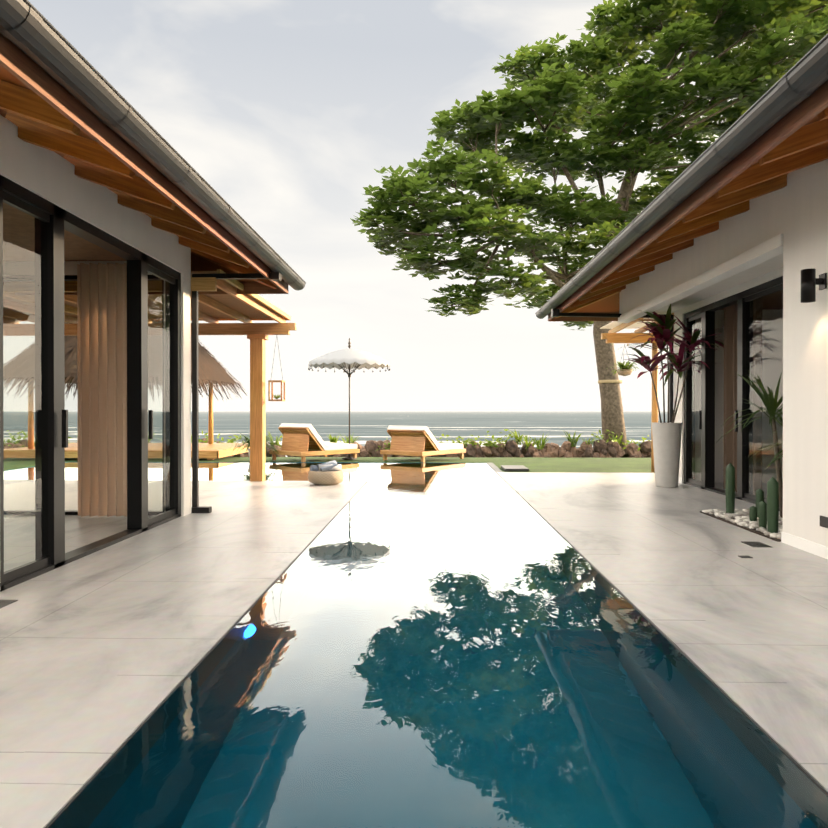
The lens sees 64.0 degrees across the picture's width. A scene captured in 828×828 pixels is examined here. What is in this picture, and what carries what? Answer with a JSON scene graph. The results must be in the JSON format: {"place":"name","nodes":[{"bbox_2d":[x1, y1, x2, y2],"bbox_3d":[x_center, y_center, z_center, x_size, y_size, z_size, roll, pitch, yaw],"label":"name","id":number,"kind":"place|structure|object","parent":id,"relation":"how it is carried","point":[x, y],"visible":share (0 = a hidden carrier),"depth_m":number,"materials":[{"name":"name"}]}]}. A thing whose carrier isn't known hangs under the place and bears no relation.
{"place":"outdoors","nodes":[
{"label":"outdoors","id":0,"kind":"place"},
{"bbox_2d":[5,462,493,470],"bbox_3d":[-3.665,1.890,5.571,10.225,1.350,21.000,0,0,2],"label":"pool edge","id":1,"kind":"object","parent":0,"point":[289,462],"visible":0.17,"depth_m":16.04,"materials":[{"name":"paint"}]},
{"bbox_2d":[4,462,827,827],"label":"swimming pool","id":2,"kind":"structure","parent":1,"relation":"in","point":[442,646],"depth_m":2.81,"materials":[{"name":"blue liquid"}]},
{"bbox_2d":[4,457,654,472],"bbox_3d":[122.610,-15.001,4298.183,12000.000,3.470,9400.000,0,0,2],"label":"ground","id":3,"kind":"structure","parent":0,"point":[594,465],"depth_m":16.88,"materials":[{"name":"grass"}]},
{"bbox_2d":[4,443,249,459],"bbox_3d":[-7.990,1.062,19.222,6.000,0.250,4.050,0,0,2],"label":"daybed","id":4,"kind":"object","parent":3,"relation":"on","point":[213,451],"depth_m":17.60,"materials":[{"name":"beige fabric"}]},
{"bbox_2d":[28,378,212,448],"bbox_3d":[-8.315,-0.253,19.201,4.550,2.380,3.400,0,0,2],"label":"umbrella pole","id":5,"kind":"object","parent":4,"relation":"on","point":[210,429],"visible":0.1,"depth_m":17.87,"materials":[{"name":"brown wood"}]},
{"bbox_2d":[3,321,245,400],"bbox_3d":[-8.356,-1.912,19.169,6.100,3.160,4.903,0,0,2],"label":"thatched umbrella","id":6,"kind":"object","parent":5,"relation":"on","point":[68,351],"depth_m":17.87,"materials":[{"name":"beige wicker"}]},
{"bbox_2d":[231,432,280,456],"bbox_3d":[-3.992,0.789,16.823,1.416,0.726,1.415,0,0,2],"label":"fern bush","id":7,"kind":"object","parent":3,"relation":"on","point":[246,438],"visible":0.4,"depth_m":16.63,"materials":[{"name":"green plant"}]},
{"bbox_2d":[269,423,359,461],"bbox_3d":[-2.591,0.718,17.341,1.370,0.954,1.920,0,0,44],"label":"sun lounger","id":8,"kind":"object","parent":3,"relation":"on","point":[302,441],"visible":0.96,"depth_m":16.84,"materials":[{"name":"brown wood"}]},
{"bbox_2d":[4,438,650,457],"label":"rock wall","id":9,"kind":"structure","parent":3,"relation":"on","point":[601,449],"depth_m":27.75,"materials":[{"name":"brown stone"}]},
{"bbox_2d":[4,429,649,450],"bbox_3d":[-0.622,1.069,28.130,50.335,1.270,2.794,0,0,2],"label":"flower hedge","id":10,"kind":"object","parent":9,"relation":"on","point":[573,441],"depth_m":28.15,"materials":[{"name":"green plant"}]},
{"bbox_2d":[338,338,360,459],"bbox_3d":[-1.706,-0.410,17.511,1.067,3.210,1.067,0,0,2],"label":"parasol pole","id":11,"kind":"object","parent":3,"relation":"on","point":[349,457],"visible":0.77,"depth_m":17.49,"materials":[{"name":"metal"}]},
{"bbox_2d":[309,348,389,369],"bbox_3d":[-1.706,-1.485,17.506,2.130,0.500,2.130,0,0,2],"label":"parasol canopy","id":12,"kind":"object","parent":11,"relation":"attached to","point":[350,356],"visible":0.98,"depth_m":16.92,"materials":[{"name":"white fabric"}]},
{"bbox_2d":[308,363,389,371],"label":"parasol tassels","id":13,"kind":"object","parent":12,"relation":"hanging from","point":[354,366],"visible":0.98,"depth_m":17.20,"materials":[{"name":"white fabric"}]},
{"bbox_2d":[380,426,465,462],"bbox_3d":[0.261,0.748,17.380,1.370,0.895,1.920,0,0,39],"label":"sun lounger","id":14,"kind":"object","parent":3,"relation":"on","point":[422,442],"visible":1,"depth_m":16.82,"materials":[{"name":"brown wood"}]},
{"bbox_2d":[350,0,827,457],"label":"almond tree","id":15,"kind":"object","parent":3,"relation":"on","point":[728,73],"depth_m":26.62,"materials":[{"name":"green plant"}]},
{"bbox_2d":[598,380,621,383],"bbox_3d":[8.600,-1.413,29.071,1.050,0.140,1.024,0,0,2],"label":"trunk rope","id":16,"kind":"object","parent":15,"relation":"attached to","point":[610,381],"visible":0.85,"depth_m":28.64,"materials":[{"name":"beige fabric"}]},
{"bbox_2d":[600,312,673,471],"bbox_3d":[5.411,-0.309,12.916,3.050,3.045,2.383,0,0,2],"label":"pergola","id":17,"kind":"object","parent":3,"relation":"on","point":[612,335],"visible":0.29,"depth_m":13.72,"materials":[{"name":"brown wood"}]},
{"bbox_2d":[616,344,632,375],"bbox_3d":[4.453,-1.140,14.013,0.340,0.682,0.332,0,0,2],"label":"hanging basket","id":18,"kind":"object","parent":17,"relation":"hanging from","point":[625,372],"visible":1,"depth_m":13.91,"materials":[{"name":"beige wicker"}]},
{"bbox_2d":[607,360,637,373],"bbox_3d":[4.468,-0.975,14.012,0.721,0.300,0.758,0,0,2],"label":"hanging plant","id":19,"kind":"object","parent":18,"relation":"in","point":[625,366],"visible":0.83,"depth_m":13.92,"materials":[{"name":"green plant"}]},
{"bbox_2d":[3,412,666,457],"bbox_3d":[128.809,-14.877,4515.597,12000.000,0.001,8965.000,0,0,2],"label":"ocean water","id":20,"kind":"structure","parent":0,"point":[368,426],"depth_m":201.50,"materials":[{"name":"liquid"}]},
{"bbox_2d":[3,0,795,411],"label":"sky","id":21,"kind":"structure","parent":0,"point":[288,109],"materials":[{"name":"white"}]},
{"bbox_2d":[0,472,827,827],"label":"deck pavement","id":22,"kind":"structure","parent":0,"point":[104,652],"depth_m":4.33,"materials":[{"name":"grey tile"}]},
{"bbox_2d":[3,275,163,514],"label":"end glazing frames","id":23,"kind":"structure","parent":22,"relation":"on","point":[30,278],"depth_m":7.90,"materials":[{"name":"black metal"}]},
{"bbox_2d":[0,115,190,515],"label":"building walls","id":24,"kind":"structure","parent":22,"relation":"on","point":[48,175],"depth_m":6.61,"materials":[{"name":"white paint"}]},
{"bbox_2d":[0,175,180,591],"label":"door frames","id":25,"kind":"structure","parent":24,"relation":"attached to","point":[138,263],"depth_m":5.32,"materials":[{"name":"black metal"}]},
{"bbox_2d":[3,280,162,510],"bbox_3d":[-4.934,-0.221,7.980,3.950,2.770,0.001,0,0,2],"label":"window glass","id":26,"kind":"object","parent":25,"relation":"in","point":[15,506],"depth_m":7.97,"materials":[{"name":"clear glass"}]},
{"bbox_2d":[3,191,175,582],"bbox_3d":[-2.840,-0.193,6.144,0.040,2.740,3.140,0,0,2],"label":"door glass","id":27,"kind":"object","parent":25,"relation":"attached to","point":[44,217],"visible":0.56,"depth_m":5.04,"materials":[{"name":"clear glass"}]},
{"bbox_2d":[77,263,126,516],"bbox_3d":[-3.566,-0.279,7.700,0.700,2.930,0.133,0,0,2],"label":"curtain","id":28,"kind":"object","parent":24,"relation":"hanging from","point":[102,372],"visible":0.81,"depth_m":7.69,"materials":[{"name":"beige fabric"}]},
{"bbox_2d":[0,33,287,294],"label":"roof eaves","id":29,"kind":"object","parent":24,"relation":"attached to","point":[40,107],"visible":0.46,"depth_m":4.68,"materials":[{"name":"brown wood"}]},
{"bbox_2d":[0,0,305,289],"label":"gutter","id":30,"kind":"object","parent":29,"relation":"attached to","point":[31,31],"visible":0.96,"depth_m":3.80,"materials":[{"name":"metal"}]},
{"bbox_2d":[191,270,281,512],"bbox_3d":[-2.163,-0.271,8.070,1.075,2.950,0.140,0,0,2],"label":"downpipe","id":31,"kind":"object","parent":24,"relation":"attached to","point":[273,276],"visible":0.92,"depth_m":8.05,"materials":[{"name":"black metal"}]},
{"bbox_2d":[3,269,295,480],"bbox_3d":[-5.497,-0.290,10.168,6.700,2.970,4.097,0,0,2],"label":"pergola","id":32,"kind":"object","parent":22,"relation":"on","point":[231,305],"visible":0.52,"depth_m":11.68,"materials":[{"name":"brown wood"}]},
{"bbox_2d":[268,336,284,400],"bbox_3d":[-2.439,-0.821,11.777,0.244,1.182,0.244,0,0,2],"label":"hanging lantern","id":33,"kind":"object","parent":32,"relation":"hanging from","point":[272,381],"visible":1,"depth_m":11.67,"materials":[{"name":"brown wood"}]},
{"bbox_2d":[308,460,343,484],"bbox_3d":[-1.494,0.995,11.258,0.620,0.392,0.620,0,0,2],"label":"towel basket","id":34,"kind":"object","parent":22,"relation":"on","point":[329,473],"visible":1,"depth_m":11.07,"materials":[{"name":"beige wicker"}]},
{"bbox_2d":[0,410,827,607],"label":"deck fittings","id":35,"kind":"object","parent":22,"relation":"on","point":[522,468],"visible":1,"depth_m":6.13,"materials":[{"name":"black metal"}]},
{"bbox_2d":[648,344,691,487],"bbox_3d":[4.184,-0.099,10.866,0.539,2.583,0.544,0,0,-19],"label":"tall planter","id":36,"kind":"object","parent":22,"relation":"on","point":[666,436],"visible":0.92,"depth_m":10.74,"materials":[{"name":"white ceramic"},{"name":"soil"}]},
{"bbox_2d":[620,312,723,379],"bbox_3d":[4.249,-1.121,10.837,1.853,1.106,1.793,0,0,2],"label":"red cordyline","id":37,"kind":"object","parent":36,"relation":"in","point":[658,338],"visible":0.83,"depth_m":10.74,"materials":[{"name":"red plant"}]},
{"bbox_2d":[620,304,723,385],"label":"leaves","id":38,"kind":"object","parent":37,"relation":"attached to","point":[668,324],"visible":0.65,"depth_m":10.59,"materials":[{"name":"plant"}]},
{"bbox_2d":[619,159,827,546],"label":"building walls","id":39,"kind":"structure","parent":22,"relation":"on","point":[794,211],"depth_m":6.20,"materials":[{"name":"white paint"}]},
{"bbox_2d":[551,309,673,421],"bbox_3d":[3.496,-0.341,11.614,2.229,2.960,0.164,0,0,-5],"label":"downpipe","id":40,"kind":"object","parent":39,"relation":"attached to","point":[556,313],"visible":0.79,"depth_m":11.68,"materials":[{"name":"black metal"}]},
{"bbox_2d":[548,80,827,320],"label":"roof eaves","id":41,"kind":"object","parent":39,"relation":"on","point":[771,158],"visible":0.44,"depth_m":6.19,"materials":[{"name":"brown wood"}]},
{"bbox_2d":[535,34,827,318],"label":"gutter","id":42,"kind":"object","parent":41,"relation":"attached to","point":[800,81],"visible":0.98,"depth_m":4.68,"materials":[{"name":"metal"}]},
{"bbox_2d":[618,234,827,558],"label":"building trim","id":43,"kind":"structure","parent":39,"relation":"attached to","point":[761,252],"depth_m":7.41,"materials":[{"name":"white paint"}]},
{"bbox_2d":[684,276,782,510],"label":"door frames","id":44,"kind":"structure","parent":39,"relation":"attached to","point":[707,312],"depth_m":10.45,"materials":[{"name":"black metal"}]},
{"bbox_2d":[688,284,782,502],"bbox_3d":[4.606,-0.225,9.078,0.040,2.780,4.330,0,0,2],"label":"door glass","id":45,"kind":"object","parent":44,"relation":"attached to","point":[753,297],"visible":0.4,"depth_m":8.94,"materials":[{"name":"clear glass"}]},
{"bbox_2d":[723,297,761,494],"bbox_3d":[4.900,-0.288,9.895,0.150,2.930,1.150,0,0,2],"label":"curtain","id":46,"kind":"object","parent":39,"relation":"hanging from","point":[730,375],"visible":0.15,"depth_m":10.03,"materials":[{"name":"brown fabric"}]},
{"bbox_2d":[801,268,826,302],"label":"wall lamp","id":47,"kind":"object","parent":39,"relation":"attached to","point":[810,281],"visible":0.98,"depth_m":5.57,"materials":[{"name":"black metal"}]},
{"bbox_2d":[700,508,782,541],"bbox_3d":[3.894,1.176,7.189,0.872,0.064,1.839,0,0,2],"label":"pebble bed","id":48,"kind":"object","parent":22,"relation":"on","point":[739,518],"visible":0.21,"depth_m":7.23,"materials":[{"name":"white gravel"}]},
{"bbox_2d":[713,371,782,466],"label":"dracaena leaves","id":49,"kind":"object","parent":48,"relation":"on","point":[771,402],"visible":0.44,"depth_m":7.30,"materials":[{"name":"green plant"}]},
{"bbox_2d":[725,463,778,532],"bbox_3d":[3.858,0.758,7.123,0.533,0.880,1.530,0,0,8],"label":"cactus","id":50,"kind":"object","parent":48,"relation":"on","point":[767,514],"depth_m":6.85,"materials":[{"name":"green plant"}]},
{"bbox_2d":[45,463,827,827],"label":"pool coping","id":51,"kind":"object","parent":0,"point":[495,467],"visible":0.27,"depth_m":2.92,"materials":[{"name":"grey stone"}]},
{"bbox_2d":[772,416,782,517],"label":"dracaena stems","id":52,"kind":"object","parent":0,"point":[777,462],"visible":0.27,"depth_m":7.41,"materials":[{"name":"plant"}]}
]}

